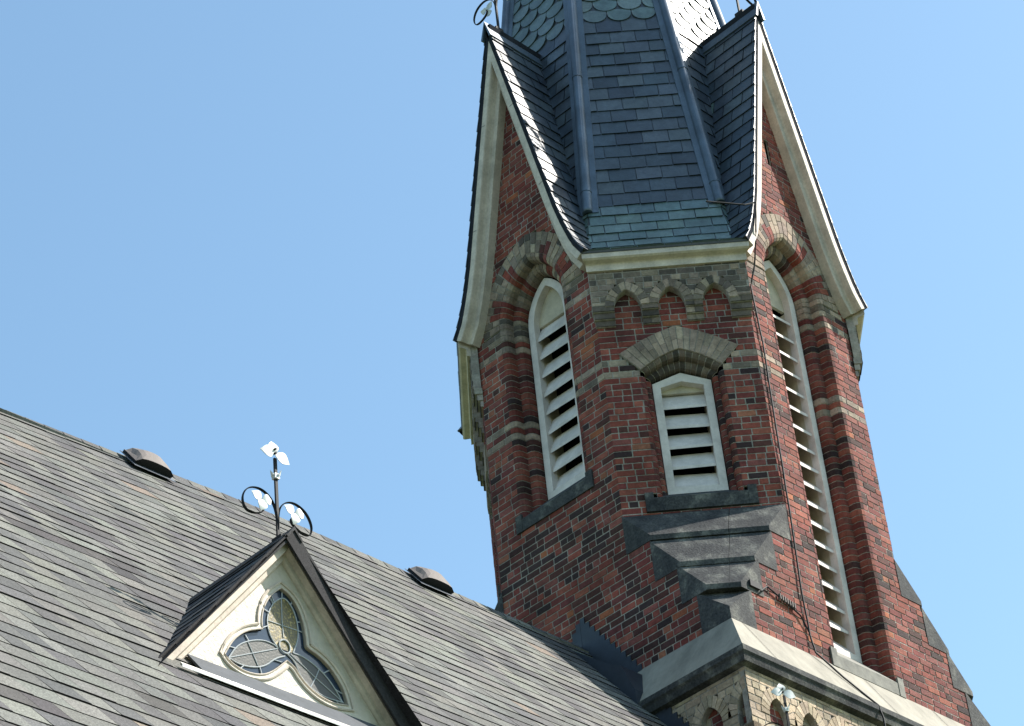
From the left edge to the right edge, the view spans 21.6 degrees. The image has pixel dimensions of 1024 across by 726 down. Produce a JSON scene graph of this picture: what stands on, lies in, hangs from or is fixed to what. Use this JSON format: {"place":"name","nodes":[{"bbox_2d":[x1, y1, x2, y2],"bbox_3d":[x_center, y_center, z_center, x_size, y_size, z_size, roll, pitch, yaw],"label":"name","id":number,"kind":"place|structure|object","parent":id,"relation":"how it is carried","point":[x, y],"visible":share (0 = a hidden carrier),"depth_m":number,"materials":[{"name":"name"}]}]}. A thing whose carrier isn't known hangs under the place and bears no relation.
{"place":"outdoors","nodes":[
{"label":"outdoors","id":0,"kind":"place"},
{"bbox_2d":[0,408,689,725],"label":"church nave","id":1,"kind":"structure","parent":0,"point":[131,594],"depth_m":18.35,"materials":[{"name":"grey tile"}]},
{"bbox_2d":[120,448,176,482],"bbox_3d":[-3.084,0.859,22.829,0.440,0.305,0.239,27,-48,-37],"label":"roof vent","id":2,"kind":"object","parent":1,"relation":"on","point":[150,462],"visible":1,"depth_m":22.74,"materials":[{"name":"black metal"}]},
{"bbox_2d":[241,442,312,541],"bbox_3d":[-1.615,0.889,18.415,0.620,0.818,0.100,27,-48,-37],"label":"roof finial","id":3,"kind":"object","parent":1,"relation":"on","point":[270,449],"visible":0.99,"depth_m":18.39,"materials":[{"name":"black metal"}]},
{"bbox_2d":[406,566,455,597],"bbox_3d":[-0.741,2.016,24.812,0.440,0.305,0.239,27,-48,-37],"label":"roof vent","id":4,"kind":"object","parent":1,"relation":"on","point":[431,578],"visible":1,"depth_m":24.73,"materials":[{"name":"black metal"}]},
{"bbox_2d":[764,684,803,725],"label":"roof finial","id":5,"kind":"object","parent":1,"relation":"on","point":[779,689],"visible":1,"depth_m":21.68,"materials":[{"name":"white metal"}]},
{"bbox_2d":[0,0,1023,725],"label":"sky","id":6,"kind":"structure","parent":0,"point":[230,229],"materials":[{"name":"blue"}]},
{"label":"ground","id":7,"kind":"structure","parent":0,"visible":0},
{"bbox_2d":[453,0,990,725],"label":"church tower","id":8,"kind":"structure","parent":7,"relation":"on","point":[617,426],"depth_m":28.09,"materials":[{"name":"brick"}]},
{"bbox_2d":[473,0,503,31],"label":"roof finial","id":9,"kind":"object","parent":8,"relation":"attached to","point":[488,7],"visible":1,"depth_m":31.62,"materials":[{"name":"black metal"}]},
{"bbox_2d":[528,278,584,499],"bbox_3d":[0.555,0.217,28.572,0.240,2.757,0.620,27,-48,-37],"label":"louvre window","id":10,"kind":"structure","parent":8,"relation":"in","point":[547,313],"depth_m":28.58,"materials":[{"name":"white paint"}]},
{"bbox_2d":[652,373,728,494],"bbox_3d":[1.803,0.768,27.405,0.240,1.490,0.610,88,-94,-53],"label":"louvre window","id":11,"kind":"structure","parent":8,"relation":"in","point":[682,390],"depth_m":27.36,"materials":[{"name":"white paint"}]},
{"bbox_2d":[734,0,755,16],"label":"roof finial","id":12,"kind":"object","parent":8,"relation":"attached to","point":[738,8],"visible":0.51,"depth_m":31.47,"materials":[{"name":"black metal"}]},
{"bbox_2d":[748,579,808,631],"bbox_3d":[2.540,2.298,25.537,0.807,0.322,0.040,27,-48,-37],"label":"lightning cable","id":13,"kind":"object","parent":8,"relation":"attached to","point":[756,586],"visible":1,"depth_m":25.60,"materials":[{"name":"black metal"}]},
{"bbox_2d":[706,201,885,725],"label":"lightning cable","id":14,"kind":"object","parent":8,"relation":"attached to","point":[842,676],"visible":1,"depth_m":26.86,"materials":[{"name":"black metal"}]},
{"bbox_2d":[764,260,861,662],"bbox_3d":[2.887,0.971,28.044,0.660,4.997,0.420,27,-48,-37],"label":"louvre window","id":15,"kind":"structure","parent":8,"relation":"in","point":[837,598],"depth_m":28.00,"materials":[{"name":"white paint"}]}
]}

